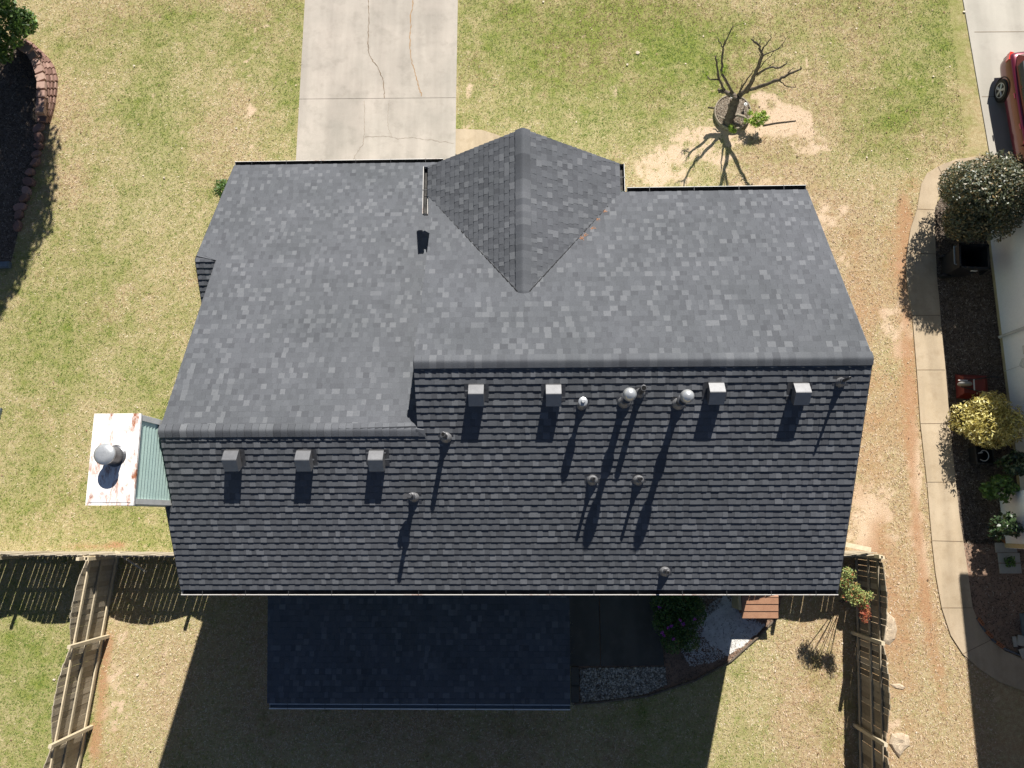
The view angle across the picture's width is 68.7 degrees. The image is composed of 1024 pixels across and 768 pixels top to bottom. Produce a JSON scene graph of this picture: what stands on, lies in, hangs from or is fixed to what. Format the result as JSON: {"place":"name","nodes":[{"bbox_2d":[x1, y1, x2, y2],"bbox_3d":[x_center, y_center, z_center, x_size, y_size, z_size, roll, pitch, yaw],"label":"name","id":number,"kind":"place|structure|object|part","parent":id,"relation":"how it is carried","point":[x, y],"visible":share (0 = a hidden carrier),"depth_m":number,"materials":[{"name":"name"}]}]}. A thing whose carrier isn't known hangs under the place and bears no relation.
{"place":"outdoors","nodes":[
{"label":"outdoors","id":0,"kind":"place"},
{"bbox_2d":[296,98,455,160],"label":"driveway","id":1,"kind":"structure","parent":0,"point":[331,129],"depth_m":23.89,"materials":[{"name":"concrete"}]},
{"bbox_2d":[299,0,457,98],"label":"driveway","id":2,"kind":"structure","parent":0,"point":[337,62],"depth_m":24.39,"materials":[{"name":"concrete"}]},
{"bbox_2d":[367,0,384,97],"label":"driveway crack","id":3,"kind":"object","parent":2,"relation":"on","point":[368,49],"visible":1,"depth_m":24.37,"materials":[{"name":"grey concrete"}]},
{"bbox_2d":[409,0,421,95],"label":"driveway crack","id":4,"kind":"object","parent":2,"relation":"on","point":[410,49],"visible":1,"depth_m":24.37,"materials":[{"name":"grey concrete"}]},
{"bbox_2d":[0,0,1023,767],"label":"ground","id":5,"kind":"structure","parent":0,"point":[1004,698],"depth_m":22.93,"materials":[{"name":"green plant"}]},
{"bbox_2d":[13,220,22,231],"bbox_3d":[-15.584,-5.000,23.584,0.254,0.152,0.382,-1,80,1],"label":"edging stone","id":6,"kind":"object","parent":5,"relation":"on","point":[17,225],"visible":1,"depth_m":23.54,"materials":[{"name":"brown stone"}]},
{"bbox_2d":[0,46,37,261],"bbox_3d":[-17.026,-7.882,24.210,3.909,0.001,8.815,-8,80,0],"label":"mulch bed","id":7,"kind":"object","parent":5,"relation":"on","point":[5,81],"visible":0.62,"depth_m":24.20,"materials":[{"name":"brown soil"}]},
{"bbox_2d":[0,261,11,268],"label":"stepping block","id":8,"kind":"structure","parent":7,"relation":"on","point":[5,264],"depth_m":23.32,"materials":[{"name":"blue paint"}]},
{"bbox_2d":[0,0,38,65],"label":"evergreen shrub","id":9,"kind":"object","parent":7,"relation":"on","point":[20,21],"visible":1,"depth_m":23.37,"materials":[{"name":"green plant"}]},
{"bbox_2d":[21,186,31,195],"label":"edging stone","id":10,"kind":"object","parent":7,"relation":"on","point":[26,190],"visible":1,"depth_m":23.75,"materials":[{"name":"stone"}]},
{"bbox_2d":[32,123,45,132],"bbox_3d":[-15.284,-8.284,24.167,0.426,0.144,0.277,-42,81,-6],"label":"edging stone","id":11,"kind":"object","parent":7,"relation":"on","point":[39,127],"visible":1,"depth_m":24.11,"materials":[{"name":"stone"}]},
{"bbox_2d":[14,209,23,219],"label":"edging stone","id":12,"kind":"object","parent":5,"relation":"on","point":[19,214],"visible":1,"depth_m":23.62,"materials":[{"name":"brown stone"}]},
{"bbox_2d":[13,202,27,210],"bbox_3d":[-15.569,-5.601,23.700,0.431,0.134,0.309,-16,80,-1],"label":"edging stone","id":13,"kind":"object","parent":5,"relation":"on","point":[22,206],"visible":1,"depth_m":23.66,"materials":[{"name":"brown stone"}]},
{"bbox_2d":[19,194,29,202],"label":"edging stone","id":14,"kind":"object","parent":5,"relation":"on","point":[24,198],"visible":1,"depth_m":23.67,"materials":[{"name":"stone"}]},
{"bbox_2d":[22,177,36,186],"bbox_3d":[-15.394,-6.454,23.842,0.451,0.145,0.290,19,81,5],"label":"edging stone","id":15,"kind":"object","parent":5,"relation":"on","point":[29,181],"visible":1,"depth_m":23.79,"materials":[{"name":"stone"}]},
{"bbox_2d":[25,168,35,176],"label":"edging stone","id":16,"kind":"object","parent":5,"relation":"on","point":[30,172],"visible":1,"depth_m":23.82,"materials":[{"name":"brown stone"}]},
{"bbox_2d":[30,158,40,167],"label":"edging stone","id":17,"kind":"object","parent":5,"relation":"on","point":[35,162],"visible":1,"depth_m":23.90,"materials":[{"name":"brown stone"}]},
{"bbox_2d":[31,150,41,158],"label":"edging stone","id":18,"kind":"object","parent":5,"relation":"on","point":[36,154],"visible":1,"depth_m":23.96,"materials":[{"name":"stone"}]},
{"bbox_2d":[17,38,57,122],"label":"retaining wall","id":19,"kind":"structure","parent":5,"relation":"on","point":[46,76],"depth_m":24.11,"materials":[{"name":"brown brick"}]},
{"bbox_2d":[33,142,44,150],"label":"edging stone","id":20,"kind":"object","parent":5,"relation":"on","point":[39,146],"visible":1,"depth_m":24.00,"materials":[{"name":"brown stone"}]},
{"bbox_2d":[34,132,44,142],"bbox_3d":[-15.223,-7.921,24.080,0.274,0.185,0.372,-20,80,-2],"label":"edging stone","id":21,"kind":"object","parent":5,"relation":"on","point":[39,137],"visible":1,"depth_m":24.02,"materials":[{"name":"brown stone"}]},
{"bbox_2d":[0,551,114,560],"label":"wooden fence","id":22,"kind":"object","parent":5,"relation":"on","point":[79,555],"visible":0.86,"depth_m":20.56,"materials":[{"name":"brown wood"}]},
{"bbox_2d":[43,556,118,767],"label":"wooden fence","id":23,"kind":"object","parent":5,"relation":"on","point":[70,726],"visible":0.94,"depth_m":20.33,"materials":[{"name":"brown wood"}]},
{"bbox_2d":[85,551,173,560],"bbox_3d":[-8.988,4.779,20.794,4.820,1.860,0.183,0,80,2],"label":"wooden fence","id":24,"kind":"object","parent":5,"relation":"on","point":[107,555],"visible":0.4,"depth_m":20.23,"materials":[{"name":"brown wood"}]},
{"bbox_2d":[115,551,146,572],"bbox_3d":[-10.456,4.872,20.541,1.050,0.090,0.050,30,82,6],"label":"loose board","id":25,"kind":"object","parent":24,"relation":"on","point":[134,563],"visible":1,"depth_m":20.50,"materials":[{"name":"grey wood"}]},
{"bbox_2d":[211,179,227,199],"bbox_3d":[-8.831,-5.946,23.145,0.789,1.006,0.753,0,80,1],"label":"shrub","id":26,"kind":"object","parent":5,"relation":"on","point":[222,184],"visible":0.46,"depth_m":22.93,"materials":[{"name":"green plant"}]},
{"bbox_2d":[456,129,500,154],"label":"walkway","id":27,"kind":"structure","parent":5,"relation":"on","point":[467,139],"depth_m":23.75,"materials":[{"name":"concrete"}]},
{"bbox_2d":[85,128,873,710],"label":"house","id":28,"kind":"structure","parent":5,"relation":"on","point":[455,432],"depth_m":15.37,"materials":[{"name":"tile"}]},
{"bbox_2d":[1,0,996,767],"bbox_3d":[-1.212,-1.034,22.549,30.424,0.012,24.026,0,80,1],"label":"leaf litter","id":29,"kind":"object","parent":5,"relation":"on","point":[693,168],"visible":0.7,"depth_m":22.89,"materials":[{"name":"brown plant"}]},
{"bbox_2d":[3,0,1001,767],"bbox_3d":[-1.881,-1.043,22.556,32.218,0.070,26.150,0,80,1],"label":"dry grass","id":30,"kind":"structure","parent":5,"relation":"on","point":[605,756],"depth_m":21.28,"materials":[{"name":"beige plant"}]},
{"bbox_2d":[571,685,578,702],"bbox_3d":[1.747,8.584,20.745,0.220,0.060,0.462,0,80,1],"label":"paver","id":31,"kind":"object","parent":5,"relation":"on","point":[575,694],"visible":1,"depth_m":20.71,"materials":[{"name":"grey concrete"}]},
{"bbox_2d":[572,595,781,704],"bbox_3d":[4.727,7.094,20.959,6.133,0.001,3.577,0,80,1],"label":"garden bed","id":32,"kind":"object","parent":5,"relation":"on","point":[685,667],"visible":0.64,"depth_m":20.85,"materials":[{"name":"soil"}]},
{"bbox_2d":[574,615,778,704],"bbox_3d":[4.719,7.975,20.755,6.240,0.060,0.740,-22,80,-2],"label":"bed edging","id":33,"kind":"object","parent":32,"relation":"on","point":[701,676],"visible":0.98,"depth_m":20.68,"materials":[{"name":"grey metal"}]},
{"bbox_2d":[649,595,706,654],"bbox_3d":[4.597,6.493,20.642,1.571,0.878,1.860,0,80,1],"label":"flowering bush","id":34,"kind":"object","parent":32,"relation":"on","point":[691,604],"visible":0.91,"depth_m":20.47,"materials":[{"name":"green plant"}]},
{"bbox_2d":[576,595,782,701],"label":"chips","id":35,"kind":"object","parent":32,"relation":"on","point":[691,653],"visible":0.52,"depth_m":20.84,"materials":[{"name":"grey stone"}]},
{"bbox_2d":[731,595,778,617],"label":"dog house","id":36,"kind":"structure","parent":32,"relation":"on","point":[756,606],"depth_m":20.42,"materials":[{"name":"brown wood"}]},
{"bbox_2d":[713,95,751,129],"bbox_3d":[6.962,-8.575,23.635,1.160,0.140,1.183,0,80,1],"label":"planter ring","id":37,"kind":"object","parent":5,"relation":"on","point":[722,125],"visible":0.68,"depth_m":23.60,"materials":[{"name":"grey stone"}]},
{"bbox_2d":[716,96,748,126],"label":"dry litter","id":38,"kind":"object","parent":37,"relation":"in","point":[739,106],"visible":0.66,"depth_m":23.59,"materials":[{"name":"brown plant"}]},
{"bbox_2d":[702,23,801,132],"bbox_3d":[6.837,-8.707,21.935,2.723,3.715,1.340,19,81,5],"label":"pruned tree","id":39,"kind":"object","parent":37,"relation":"in","point":[730,116],"visible":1,"depth_m":22.46,"materials":[{"name":"brown plant"}]},
{"bbox_2d":[763,120,795,125],"bbox_3d":[8.433,-8.241,23.590,1.043,0.040,0.056,-8,80,0],"label":"fallen branch","id":40,"kind":"object","parent":5,"relation":"on","point":[777,122],"visible":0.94,"depth_m":23.58,"materials":[{"name":"wood"}]},
{"bbox_2d":[838,566,873,623],"bbox_3d":[8.929,5.564,20.016,0.777,2.196,1.559,-42,81,-6],"label":"nandina","id":41,"kind":"object","parent":5,"relation":"on","point":[862,600],"visible":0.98,"depth_m":19.32,"materials":[{"name":"green plant"}]},
{"bbox_2d":[844,550,884,559],"bbox_3d":[7.618,4.760,20.360,4.145,1.860,0.176,-4,80,1],"label":"wooden fence","id":42,"kind":"object","parent":5,"relation":"on","point":[852,553],"visible":0.21,"depth_m":19.76,"materials":[{"name":"brown wood"}]},
{"bbox_2d":[845,542,870,551],"bbox_3d":[9.010,4.257,19.580,0.750,0.030,0.120,11,80,4],"label":"loose board","id":43,"kind":"object","parent":42,"relation":"on","point":[859,547],"visible":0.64,"depth_m":19.56,"materials":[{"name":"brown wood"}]},
{"bbox_2d":[851,554,890,767],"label":"wooden fence","id":44,"kind":"object","parent":5,"relation":"on","point":[873,692],"visible":0.88,"depth_m":19.72,"materials":[{"name":"brown wood"}]},
{"bbox_2d":[881,612,896,644],"bbox_3d":[10.457,6.805,20.825,0.526,0.077,0.903,0,80,1],"label":"rock","id":45,"kind":"object","parent":5,"relation":"on","point":[890,632],"visible":0.71,"depth_m":20.79,"materials":[{"name":"beige stone"}]},
{"bbox_2d":[890,683,905,689],"bbox_3d":[10.611,8.297,20.576,0.435,0.034,0.148,11,80,3],"label":"rock","id":46,"kind":"object","parent":5,"relation":"on","point":[899,686],"visible":1,"depth_m":20.56,"materials":[{"name":"beige stone"}]},
{"bbox_2d":[888,732,909,756],"bbox_3d":[10.510,9.703,20.293,0.626,0.101,0.529,-44,82,-6],"label":"rock","id":47,"kind":"object","parent":5,"relation":"on","point":[899,743],"visible":1,"depth_m":20.26,"materials":[{"name":"beige stone"}]},
{"bbox_2d":[935,197,1017,544],"bbox_3d":[13.722,-0.918,22.155,2.566,0.001,11.139,6,80,3],"label":"mulch bed","id":48,"kind":"object","parent":5,"relation":"on","point":[975,288],"visible":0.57,"depth_m":22.15,"materials":[{"name":"brown wood"}]},
{"bbox_2d":[939,243,989,278],"bbox_3d":[13.285,-3.589,22.078,1.094,1.118,0.750,4,80,2],"label":"wheeled bin","id":49,"kind":"object","parent":48,"relation":"on","point":[962,259],"visible":1,"depth_m":21.88,"materials":[{"name":"black plastic"}]},
{"bbox_2d":[955,374,998,398],"bbox_3d":[13.539,0.039,21.673,1.338,0.590,0.720,3,80,2],"label":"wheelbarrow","id":50,"kind":"object","parent":48,"relation":"on","point":[967,386],"visible":0.94,"depth_m":21.71,"materials":[{"name":"red paint"}]},
{"bbox_2d":[937,149,1023,244],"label":"hedge bush","id":51,"kind":"object","parent":48,"relation":"on","point":[984,197],"visible":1,"depth_m":20.66,"materials":[{"name":"green plant"}]},
{"bbox_2d":[968,445,994,463],"bbox_3d":[13.400,2.042,21.415,0.520,0.440,0.540,0,80,1],"label":"plastic tub","id":52,"kind":"object","parent":48,"relation":"on","point":[978,454],"visible":0.97,"depth_m":21.39,"materials":[{"name":"black plastic"}]},
{"bbox_2d":[947,390,1023,449],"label":"golden bush","id":53,"kind":"object","parent":48,"relation":"on","point":[993,421],"visible":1,"depth_m":20.72,"materials":[{"name":"yellow plant"}]},
{"bbox_2d":[979,474,1020,503],"bbox_3d":[13.517,2.984,20.928,0.835,1.065,0.809,-29,80,-4],"label":"shrub","id":54,"kind":"object","parent":48,"relation":"on","point":[989,490],"visible":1,"depth_m":20.65,"materials":[{"name":"green plant"}]},
{"bbox_2d":[984,511,1023,541],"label":"shrub","id":55,"kind":"object","parent":48,"relation":"on","point":[1011,523],"visible":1,"depth_m":20.36,"materials":[{"name":"green plant"}]},
{"bbox_2d":[994,449,1023,477],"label":"shrub","id":56,"kind":"object","parent":48,"relation":"on","point":[1005,463],"visible":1,"depth_m":20.75,"materials":[{"name":"green plant"}]},
{"bbox_2d":[963,539,1023,656],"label":"soil patch","id":57,"kind":"object","parent":5,"relation":"on","point":[980,576],"visible":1,"depth_m":20.95,"materials":[{"name":"brown soil"}]},
{"bbox_2d":[977,617,984,625],"bbox_3d":[13.010,6.601,20.787,0.085,0.092,0.210,-33,81,-4],"label":"brick","id":58,"kind":"object","parent":57,"relation":"on","point":[981,622],"visible":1,"depth_m":20.75,"materials":[{"name":"red brick"}]},
{"bbox_2d":[985,630,993,638],"bbox_3d":[13.209,6.933,20.722,0.085,0.092,0.210,-41,81,-6],"label":"brick","id":59,"kind":"object","parent":57,"relation":"on","point":[989,634],"visible":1,"depth_m":20.68,"materials":[{"name":"red brick"}]},
{"bbox_2d":[965,538,1023,655],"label":"bark chips","id":60,"kind":"object","parent":57,"relation":"on","point":[1006,608],"visible":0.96,"depth_m":20.94,"materials":[{"name":"brown wood"}]},
{"bbox_2d":[1012,636,1017,646],"bbox_3d":[13.886,7.116,20.667,0.100,0.035,0.280,-3,80,1],"label":"broken tile","id":61,"kind":"object","parent":60,"relation":"on","point":[1014,639],"visible":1,"depth_m":20.66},
{"bbox_2d":[1017,635,1023,645],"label":"broken tile","id":62,"kind":"object","parent":61,"relation":"on","point":[1020,640],"visible":1,"depth_m":20.63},
{"bbox_2d":[1018,648,1023,658],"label":"broken tile","id":63,"kind":"object","parent":60,"relation":"on","point":[1021,651],"visible":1,"depth_m":20.55,"materials":[{"name":"grey stone"}]},
{"bbox_2d":[995,641,1004,648],"bbox_3d":[13.469,7.198,20.668,0.210,0.092,0.085,39,83,8],"label":"brick","id":64,"kind":"object","parent":57,"relation":"on","point":[1000,645],"visible":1,"depth_m":20.63,"materials":[{"name":"brown brick"}]},
{"bbox_2d":[994,543,1006,552],"bbox_3d":[13.810,4.621,21.141,0.311,0.050,0.274,0,80,1],"label":"paver","id":65,"kind":"object","parent":57,"relation":"on","point":[1000,548],"visible":1,"depth_m":21.12,"materials":[{"name":"grey concrete"}]},
{"bbox_2d":[997,553,1009,562],"bbox_3d":[13.857,4.898,21.090,0.310,0.050,0.274,0,80,1],"label":"paver","id":66,"kind":"object","parent":57,"relation":"on","point":[1001,556],"visible":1,"depth_m":21.07,"materials":[{"name":"grey concrete"}]},
{"bbox_2d":[998,563,1011,572],"bbox_3d":[13.858,5.185,21.039,0.312,0.050,0.275,0,80,1],"label":"paver","id":67,"kind":"object","parent":57,"relation":"on","point":[1003,568],"visible":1,"depth_m":21.01,"materials":[{"name":"grey concrete"}]},
{"bbox_2d":[1004,556,1015,566],"bbox_3d":[13.974,4.973,20.974,0.353,0.264,0.332,0,80,1],"label":"potted weed","id":68,"kind":"object","parent":57,"relation":"on","point":[1012,563],"visible":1,"depth_m":20.95,"materials":[{"name":"green plant"}]},
{"bbox_2d":[1006,548,1016,552],"bbox_3d":[14.094,4.619,21.134,0.288,0.050,0.275,0,80,1],"label":"paver","id":69,"kind":"object","parent":57,"relation":"on","point":[1011,550],"visible":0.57,"depth_m":21.10,"materials":[{"name":"grey concrete"}]},
{"bbox_2d":[1009,553,1020,562],"bbox_3d":[14.152,4.896,21.083,0.287,0.050,0.274,0,80,1],"label":"paver","id":70,"kind":"object","parent":57,"relation":"on","point":[1017,557],"visible":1,"depth_m":21.06,"materials":[{"name":"grey concrete"}]},
{"bbox_2d":[1011,563,1021,573],"bbox_3d":[14.152,5.183,21.031,0.290,0.050,0.277,0,80,1],"label":"paver","id":71,"kind":"object","parent":57,"relation":"on","point":[1016,568],"visible":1,"depth_m":21.00,"materials":[{"name":"grey concrete"}]},
{"bbox_2d":[1019,613,1023,635],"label":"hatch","id":72,"kind":"object","parent":57,"relation":"on","point":[1021,615],"visible":1,"depth_m":20.70,"materials":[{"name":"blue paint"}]},
{"bbox_2d":[976,617,1020,655],"bbox_3d":[13.444,7.075,20.707,1.577,0.059,0.259,40,83,8],"label":"lawn edging","id":73,"kind":"object","parent":5,"relation":"on","point":[993,640],"visible":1,"depth_m":20.66,"materials":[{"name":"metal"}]},
{"bbox_2d":[987,61,1023,548],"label":"white house","id":74,"kind":"structure","parent":5,"relation":"on","point":[1007,261],"depth_m":21.54,"materials":[{"name":"white paint"}]},
{"bbox_2d":[569,595,599,665],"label":"patio","id":75,"kind":"structure","parent":0,"point":[584,634],"depth_m":21.03,"materials":[{"name":"grey concrete"}]},
{"bbox_2d":[579,666,666,701],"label":"gravel","id":76,"kind":"structure","parent":0,"point":[636,681],"depth_m":20.76,"materials":[{"name":"grey gravel"}]},
{"bbox_2d":[600,595,663,665],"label":"patio","id":77,"kind":"structure","parent":0,"point":[629,636],"depth_m":20.99,"materials":[{"name":"grey concrete"}]},
{"bbox_2d":[698,595,721,615],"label":"gravel","id":78,"kind":"structure","parent":0,"point":[709,603],"depth_m":21.10,"materials":[{"name":"grey gravel"}]},
{"bbox_2d":[701,595,764,655],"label":"white gravel","id":79,"kind":"structure","parent":0,"point":[733,626],"depth_m":20.96,"materials":[{"name":"white gravel"}]},
{"bbox_2d":[681,595,760,666],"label":"white gravel specks","id":80,"kind":"object","parent":79,"relation":"on","point":[719,632],"visible":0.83,"depth_m":20.94,"materials":[{"name":"white gravel"}]},
{"bbox_2d":[906,155,1023,690],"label":"sidewalk","id":81,"kind":"structure","parent":0,"point":[992,659],"depth_m":21.64,"materials":[{"name":"concrete"}]},
{"bbox_2d":[963,0,1023,205],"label":"neighbour driveway","id":82,"kind":"structure","parent":0,"point":[993,39],"depth_m":23.84,"materials":[{"name":"concrete"}]},
{"bbox_2d":[994,51,1023,168],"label":"parked car","id":83,"kind":"object","parent":82,"relation":"on","point":[1008,90],"visible":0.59,"depth_m":22.72,"materials":[{"name":"red paint"}]},
{"bbox_3d":[15.345,-9.313,22.336,0.163,0.393,0.675,-1,80,1],"label":"side window","id":84,"kind":"part","parent":83,"relation":"part of","materials":[{"name":"black glass"}]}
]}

